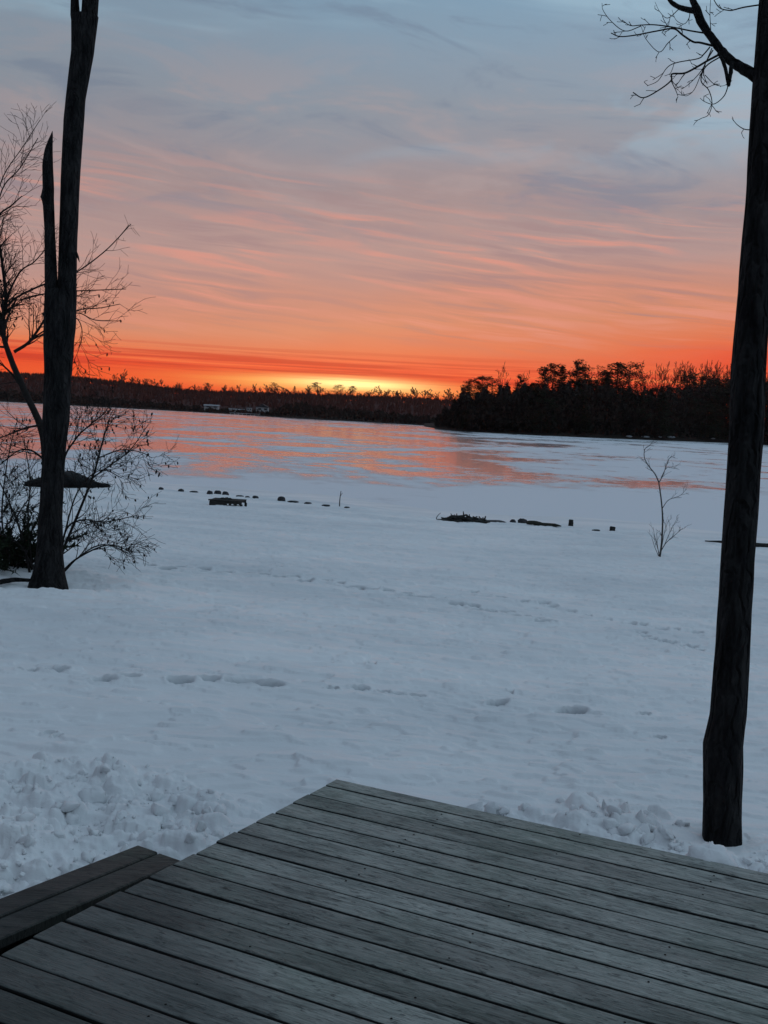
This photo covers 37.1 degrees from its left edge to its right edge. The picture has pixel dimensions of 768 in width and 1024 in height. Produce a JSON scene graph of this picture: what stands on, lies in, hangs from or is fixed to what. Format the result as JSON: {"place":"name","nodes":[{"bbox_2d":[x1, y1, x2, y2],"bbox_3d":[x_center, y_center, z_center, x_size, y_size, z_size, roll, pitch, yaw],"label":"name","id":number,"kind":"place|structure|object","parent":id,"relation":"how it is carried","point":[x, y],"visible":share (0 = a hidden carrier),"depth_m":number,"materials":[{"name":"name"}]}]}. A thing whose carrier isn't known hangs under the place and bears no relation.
{"place":"outdoors","nodes":[
{"label":"outdoors","id":0,"kind":"place"},
{"bbox_2d":[0,395,423,424],"bbox_3d":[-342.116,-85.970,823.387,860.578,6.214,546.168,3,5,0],"label":"shore","id":1,"kind":"structure","parent":0,"point":[284,416],"depth_m":690.81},
{"bbox_2d":[204,404,219,409],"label":"lakeside house","id":2,"kind":"structure","parent":1,"relation":"on","point":[211,406],"depth_m":774.51,"materials":[{"name":"white"}]},
{"bbox_2d":[0,388,434,423],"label":"shore thicket","id":3,"kind":"object","parent":1,"relation":"on","point":[344,413],"visible":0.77,"depth_m":675.75,"materials":[{"name":"black plant"}]},
{"bbox_2d":[256,404,268,413],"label":"lakeside house","id":4,"kind":"structure","parent":1,"relation":"on","point":[263,407],"depth_m":711.11,"materials":[{"name":"white"}]},
{"bbox_2d":[0,377,449,417],"bbox_3d":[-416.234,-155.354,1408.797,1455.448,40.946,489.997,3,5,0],"label":"hill","id":5,"kind":"structure","parent":0,"point":[224,407],"depth_m":1331.44,"materials":[{"name":"black plant"}]},
{"bbox_2d":[0,371,456,415],"bbox_3d":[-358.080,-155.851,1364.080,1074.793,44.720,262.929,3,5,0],"label":"hillside wood","id":6,"kind":"object","parent":5,"relation":"on","point":[149,392],"visible":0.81,"depth_m":1356.46,"materials":[{"name":"black plant"}]},
{"bbox_2d":[267,382,280,390],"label":"pine tree","id":7,"kind":"object","parent":5,"relation":"on","point":[274,387],"visible":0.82,"depth_m":1483.77,"materials":[{"name":"brown plant"}]},
{"bbox_2d":[309,382,325,399],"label":"pine tree","id":8,"kind":"object","parent":5,"relation":"on","point":[315,383],"visible":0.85,"depth_m":1489.43,"materials":[{"name":"brown plant"}]},
{"bbox_2d":[329,384,346,397],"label":"pine tree","id":9,"kind":"object","parent":5,"relation":"on","point":[338,386],"visible":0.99,"depth_m":1465.86,"materials":[{"name":"brown plant"}]},
{"bbox_2d":[442,388,452,400],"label":"bare tree","id":10,"kind":"object","parent":5,"relation":"on","point":[448,393],"visible":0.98,"depth_m":1466.14,"materials":[{"name":"black plant"}]},
{"bbox_2d":[0,474,767,898],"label":"snow ground","id":11,"kind":"structure","parent":0,"point":[264,654],"depth_m":9.59,"materials":[{"name":"white snow"}]},
{"bbox_2d":[0,577,29,584],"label":"fallen branch","id":12,"kind":"object","parent":11,"relation":"on","point":[8,580],"visible":1,"depth_m":13.29,"materials":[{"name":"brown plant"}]},
{"bbox_2d":[0,406,42,572],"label":"twiggy bush","id":13,"kind":"object","parent":11,"relation":"on","point":[17,519],"visible":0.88,"depth_m":14.33,"materials":[{"name":"brown plant"}]},
{"bbox_2d":[0,501,88,575],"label":"evergreen shrub","id":14,"kind":"object","parent":11,"relation":"on","point":[17,561],"visible":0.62,"depth_m":14.31,"materials":[{"name":"black plant"}]},
{"bbox_2d":[28,0,98,589],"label":"forked tree","id":15,"kind":"object","parent":11,"relation":"on","point":[60,308],"visible":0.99,"depth_m":13.36,"materials":[{"name":"brown plant"}]},
{"bbox_2d":[23,469,112,487],"bbox_3d":[-10.911,-1.158,39.546,2.808,0.767,1.898,0,6,-36],"label":"brush mound","id":16,"kind":"object","parent":11,"relation":"on","point":[78,480],"visible":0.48,"depth_m":39.04,"materials":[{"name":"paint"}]},
{"bbox_2d":[65,812,79,824],"bbox_3d":[-1.474,1.462,5.413,0.088,0.085,0.086,8,7,44],"label":"snow chunk","id":17,"kind":"object","parent":11,"relation":"on","point":[71,818],"visible":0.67,"depth_m":5.38,"materials":[{"name":"white snow"}]},
{"bbox_2d":[0,105,151,473],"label":"crooked tree","id":18,"kind":"object","parent":11,"relation":"on","point":[5,304],"visible":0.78,"depth_m":15.49,"materials":[{"name":"brown plant"}]},
{"bbox_2d":[0,846,179,956],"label":"step","id":19,"kind":"object","parent":11,"relation":"on","point":[29,913],"visible":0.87,"depth_m":4.32,"materials":[{"name":"grey wood"}]},
{"bbox_2d":[79,786,105,803],"bbox_3d":[-1.465,1.438,5.734,0.131,0.123,0.124,1,5,-19],"label":"snow chunk","id":20,"kind":"object","parent":11,"relation":"on","point":[95,794],"visible":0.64,"depth_m":5.70,"materials":[{"name":"white snow"}]},
{"bbox_2d":[63,379,179,571],"bbox_3d":[-3.378,-0.435,14.297,1.479,2.442,2.155,0,5,-28],"label":"alder bush","id":21,"kind":"object","parent":11,"relation":"on","point":[92,476],"visible":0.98,"depth_m":14.43,"materials":[{"name":"brown plant"}]},
{"bbox_2d":[168,794,179,805],"bbox_3d":[-1.045,1.463,5.762,0.096,0.077,0.088,3,5,0],"label":"snow chunk","id":22,"kind":"object","parent":11,"relation":"on","point":[173,798],"visible":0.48,"depth_m":5.74,"materials":[{"name":"white snow"}]},
{"bbox_2d":[192,801,207,814],"bbox_3d":[-0.891,1.469,5.624,0.114,0.095,0.107,5,5,26],"label":"snow chunk","id":23,"kind":"object","parent":11,"relation":"on","point":[198,807],"visible":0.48,"depth_m":5.59,"materials":[{"name":"white snow"}]},
{"bbox_2d":[208,498,246,505],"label":"slatted platform","id":24,"kind":"structure","parent":11,"relation":"on","point":[219,501],"depth_m":33.45,"materials":[{"name":"brown wood"}]},
{"bbox_2d":[277,496,284,500],"bbox_3d":[-3.480,-0.404,38.801,0.277,0.256,0.229,3,5,0],"label":"shore rock","id":25,"kind":"object","parent":11,"relation":"on","point":[281,498],"visible":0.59,"depth_m":38.70,"materials":[{"name":"grey stone"}]},
{"bbox_2d":[0,779,767,1023],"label":"deck","id":26,"kind":"structure","parent":11,"relation":"on","point":[336,901],"depth_m":3.84,"materials":[{"name":"grey wood"}]},
{"bbox_2d":[441,511,489,523],"bbox_3d":[2.450,0.203,34.983,1.546,0.470,1.082,2,5,-13],"label":"brush heap","id":27,"kind":"object","parent":11,"relation":"on","point":[457,518],"visible":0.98,"depth_m":34.77,"materials":[{"name":"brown wood"}]},
{"bbox_2d":[486,520,504,522],"bbox_3d":[3.489,0.302,35.931,0.704,0.098,0.562,3,5,0],"label":"shore rock","id":28,"kind":"object","parent":11,"relation":"on","point":[495,521],"visible":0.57,"depth_m":35.78,"materials":[{"name":"grey stone"}]},
{"bbox_2d":[518,518,526,522],"bbox_3d":[4.377,0.330,36.139,0.309,0.256,0.244,3,5,0],"label":"shore rock","id":29,"kind":"object","parent":11,"relation":"on","point":[520,520],"visible":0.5,"depth_m":36.06,"materials":[{"name":"grey stone"}]},
{"bbox_2d":[526,521,560,526],"bbox_3d":[4.919,0.385,35.165,1.218,0.170,0.156,7,6,39],"label":"mossy log","id":30,"kind":"object","parent":11,"relation":"on","point":[536,523],"visible":0.89,"depth_m":35.16,"materials":[{"name":"brown wood"}]},
{"bbox_2d":[555,796,565,802],"bbox_3d":[0.949,1.552,6.134,0.060,0.049,0.053,3,5,0],"label":"snow chunk","id":31,"kind":"object","parent":11,"relation":"on","point":[561,799],"visible":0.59,"depth_m":6.12,"materials":[{"name":"white snow"}]},
{"bbox_2d":[586,791,598,801],"bbox_3d":[1.109,1.551,6.144,0.097,0.109,0.094,6,6,32],"label":"snow chunk","id":32,"kind":"object","parent":11,"relation":"on","point":[593,794],"visible":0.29,"depth_m":6.11,"materials":[{"name":"white snow"}]},
{"bbox_2d":[635,437,687,556],"bbox_3d":[6.252,-0.320,25.660,1.367,2.690,0.768,4,5,13],"label":"sapling","id":33,"kind":"object","parent":11,"relation":"on","point":[661,533],"visible":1,"depth_m":25.58,"materials":[{"name":"brown plant"}]},
{"bbox_2d":[598,0,767,846],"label":"bare tree","id":34,"kind":"object","parent":11,"relation":"on","point":[723,741],"visible":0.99,"depth_m":5.62,"materials":[{"name":"brown plant"}]},
{"bbox_2d":[685,842,737,866],"bbox_3d":[1.332,1.448,4.682,0.226,0.170,0.200,3,5,0],"label":"snow chunk","id":35,"kind":"object","parent":11,"relation":"on","point":[712,852],"visible":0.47,"depth_m":4.66,"materials":[{"name":"white snow"}]},
{"bbox_2d":[705,540,767,546],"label":"fallen log","id":36,"kind":"object","parent":11,"relation":"on","point":[757,544],"visible":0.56,"depth_m":31.34,"materials":[{"name":"brown wood"}]},
{"bbox_2d":[0,402,767,536],"bbox_3d":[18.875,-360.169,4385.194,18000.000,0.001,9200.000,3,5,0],"label":"lake ice","id":37,"kind":"structure","parent":0,"point":[421,466],"depth_m":81.69,"materials":[{"name":"white ice"}]},
{"bbox_2d":[0,0,767,404],"label":"sky","id":38,"kind":"structure","parent":0,"point":[365,195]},
{"bbox_2d":[424,423,767,444],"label":"wooded point","id":39,"kind":"structure","parent":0,"point":[596,435],"depth_m":399.04,"materials":[{"name":"black plant"}]},
{"bbox_2d":[456,392,480,428],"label":"spruce tree","id":40,"kind":"object","parent":39,"relation":"on","point":[463,421],"visible":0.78,"depth_m":367.81,"materials":[{"name":"black plant"}]},
{"bbox_2d":[461,381,475,395],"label":"pine tree","id":41,"kind":"object","parent":39,"relation":"on","point":[467,383],"visible":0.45,"depth_m":396.32,"materials":[{"name":"black plant"}]},
{"bbox_2d":[460,376,493,421],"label":"pine tree","id":42,"kind":"object","parent":39,"relation":"on","point":[479,387],"visible":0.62,"depth_m":379.18,"materials":[{"name":"black plant"}]},
{"bbox_2d":[472,392,494,428],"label":"pine tree","id":43,"kind":"object","parent":39,"relation":"on","point":[474,396],"visible":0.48,"depth_m":369.59,"materials":[{"name":"black plant"}]},
{"bbox_2d":[472,376,499,397],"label":"pine tree","id":44,"kind":"object","parent":39,"relation":"on","point":[490,384],"visible":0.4,"depth_m":383.34,"materials":[{"name":"black plant"}]},
{"bbox_2d":[495,363,510,386],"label":"bare tree","id":45,"kind":"object","parent":39,"relation":"on","point":[503,378],"visible":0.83,"depth_m":376.39,"materials":[{"name":"brown plant"}]},
{"bbox_2d":[513,374,526,389],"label":"pine tree","id":46,"kind":"object","parent":39,"relation":"on","point":[517,384],"visible":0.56,"depth_m":399.01,"materials":[{"name":"black plant"}]},
{"bbox_2d":[514,384,531,427],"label":"pine tree","id":47,"kind":"object","parent":39,"relation":"on","point":[523,398],"visible":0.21,"depth_m":377.65,"materials":[{"name":"black plant"}]},
{"bbox_2d":[515,382,546,431],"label":"spruce tree","id":48,"kind":"object","parent":39,"relation":"on","point":[533,392],"visible":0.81,"depth_m":373.37,"materials":[{"name":"black plant"}]},
{"bbox_2d":[537,366,554,387],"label":"pine tree","id":49,"kind":"object","parent":39,"relation":"on","point":[544,370],"visible":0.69,"depth_m":403.32,"materials":[{"name":"black plant"}]},
{"bbox_2d":[534,363,568,390],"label":"pine tree","id":50,"kind":"object","parent":39,"relation":"on","point":[552,369],"visible":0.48,"depth_m":409.26,"materials":[{"name":"black plant"}]},
{"bbox_2d":[549,366,570,426],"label":"spruce tree","id":51,"kind":"object","parent":39,"relation":"on","point":[562,376],"visible":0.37,"depth_m":397.43,"materials":[{"name":"black plant"}]},
{"bbox_2d":[565,359,589,385],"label":"pine tree","id":52,"kind":"object","parent":39,"relation":"on","point":[577,366],"visible":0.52,"depth_m":417.57,"materials":[{"name":"black plant"}]},
{"bbox_2d":[571,366,596,390],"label":"pine tree","id":53,"kind":"object","parent":39,"relation":"on","point":[587,373],"visible":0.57,"depth_m":400.92,"materials":[{"name":"black plant"}]},
{"bbox_2d":[580,379,601,429],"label":"pine tree","id":54,"kind":"object","parent":39,"relation":"on","point":[592,383],"visible":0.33,"depth_m":401.55,"materials":[{"name":"black plant"}]},
{"bbox_2d":[583,379,609,429],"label":"spruce tree","id":55,"kind":"object","parent":39,"relation":"on","point":[594,390],"visible":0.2,"depth_m":406.64,"materials":[{"name":"black plant"}]},
{"bbox_2d":[434,378,767,440],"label":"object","id":56,"kind":"object","parent":39,"relation":"on","point":[491,418],"visible":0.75,"depth_m":394.50,"materials":[{"name":"black plant"}]},
{"bbox_2d":[597,369,611,391],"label":"pine tree","id":57,"kind":"object","parent":39,"relation":"on","point":[599,374],"visible":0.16,"depth_m":414.27,"materials":[{"name":"black plant"}]},
{"bbox_2d":[591,362,637,430],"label":"pine tree","id":58,"kind":"object","parent":39,"relation":"on","point":[619,366],"visible":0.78,"depth_m":407.04,"materials":[{"name":"black plant"}]},
{"bbox_2d":[608,380,643,417],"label":"pine tree","id":59,"kind":"object","parent":39,"relation":"on","point":[621,391],"visible":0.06,"depth_m":417.25,"materials":[{"name":"black plant"}]},
{"bbox_2d":[613,361,654,402],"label":"pine tree","id":60,"kind":"object","parent":39,"relation":"on","point":[635,374],"visible":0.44,"depth_m":424.60,"materials":[{"name":"black plant"}]},
{"bbox_2d":[619,391,664,434],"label":"pine tree","id":61,"kind":"object","parent":39,"relation":"on","point":[637,402],"visible":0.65,"depth_m":411.30,"materials":[{"name":"black plant"}]},
{"bbox_2d":[634,361,652,389],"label":"bare tree","id":62,"kind":"object","parent":39,"relation":"on","point":[647,377],"visible":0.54,"depth_m":482.56,"materials":[{"name":"brown plant"}]},
{"bbox_2d":[645,387,671,412],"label":"pine tree","id":63,"kind":"object","parent":39,"relation":"on","point":[653,389],"visible":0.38,"depth_m":427.45,"materials":[{"name":"black plant"}]},
{"bbox_2d":[651,364,666,394],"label":"bare tree","id":64,"kind":"object","parent":39,"relation":"on","point":[661,374],"visible":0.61,"depth_m":458.17,"materials":[{"name":"brown plant"}]},
{"bbox_2d":[649,365,668,388],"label":"bare tree","id":65,"kind":"object","parent":39,"relation":"on","point":[660,377],"visible":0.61,"depth_m":481.06,"materials":[{"name":"brown plant"}]},
{"bbox_2d":[645,387,679,437],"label":"spruce tree","id":66,"kind":"object","parent":39,"relation":"on","point":[662,390],"visible":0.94,"depth_m":421.30,"materials":[{"name":"black plant"}]},
{"bbox_2d":[657,362,672,387],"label":"bare tree","id":67,"kind":"object","parent":39,"relation":"on","point":[664,377],"visible":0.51,"depth_m":489.52,"materials":[{"name":"brown plant"}]},
{"bbox_2d":[656,370,679,397],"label":"bare tree","id":68,"kind":"object","parent":39,"relation":"on","point":[670,382],"visible":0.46,"depth_m":493.27,"materials":[{"name":"brown plant"}]},
{"bbox_2d":[664,386,684,435],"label":"spruce tree","id":69,"kind":"object","parent":39,"relation":"on","point":[673,413],"visible":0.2,"depth_m":439.29,"materials":[{"name":"black plant"}]},
{"bbox_2d":[674,362,681,386],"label":"bare tree","id":70,"kind":"object","parent":39,"relation":"on","point":[677,373],"visible":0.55,"depth_m":492.17,"materials":[{"name":"brown plant"}]},
{"bbox_2d":[672,361,686,394],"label":"bare tree","id":71,"kind":"object","parent":39,"relation":"on","point":[678,377],"visible":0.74,"depth_m":488.93,"materials":[{"name":"brown plant"}]},
{"bbox_2d":[657,387,704,431],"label":"pine tree","id":72,"kind":"object","parent":39,"relation":"on","point":[676,389],"visible":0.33,"depth_m":447.37,"materials":[{"name":"black plant"}]},
{"bbox_2d":[658,373,718,428],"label":"pine tree","id":73,"kind":"object","parent":39,"relation":"on","point":[693,376],"visible":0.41,"depth_m":462.25,"materials":[{"name":"black plant"}]},
{"bbox_2d":[678,374,725,408],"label":"pine tree","id":74,"kind":"object","parent":39,"relation":"on","point":[703,378],"visible":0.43,"depth_m":468.12,"materials":[{"name":"black plant"}]},
{"bbox_2d":[702,363,721,379],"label":"bare tree","id":75,"kind":"object","parent":39,"relation":"on","point":[715,373],"visible":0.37,"depth_m":515.12,"materials":[{"name":"brown plant"}]},
{"bbox_2d":[710,362,727,382],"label":"bare tree","id":76,"kind":"object","parent":39,"relation":"on","point":[718,373],"visible":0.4,"depth_m":513.57,"materials":[{"name":"brown plant"}]},
{"bbox_2d":[712,378,728,435],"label":"spruce tree","id":77,"kind":"object","parent":39,"relation":"on","point":[721,391],"visible":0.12,"depth_m":488.31,"materials":[{"name":"black plant"}]}
]}

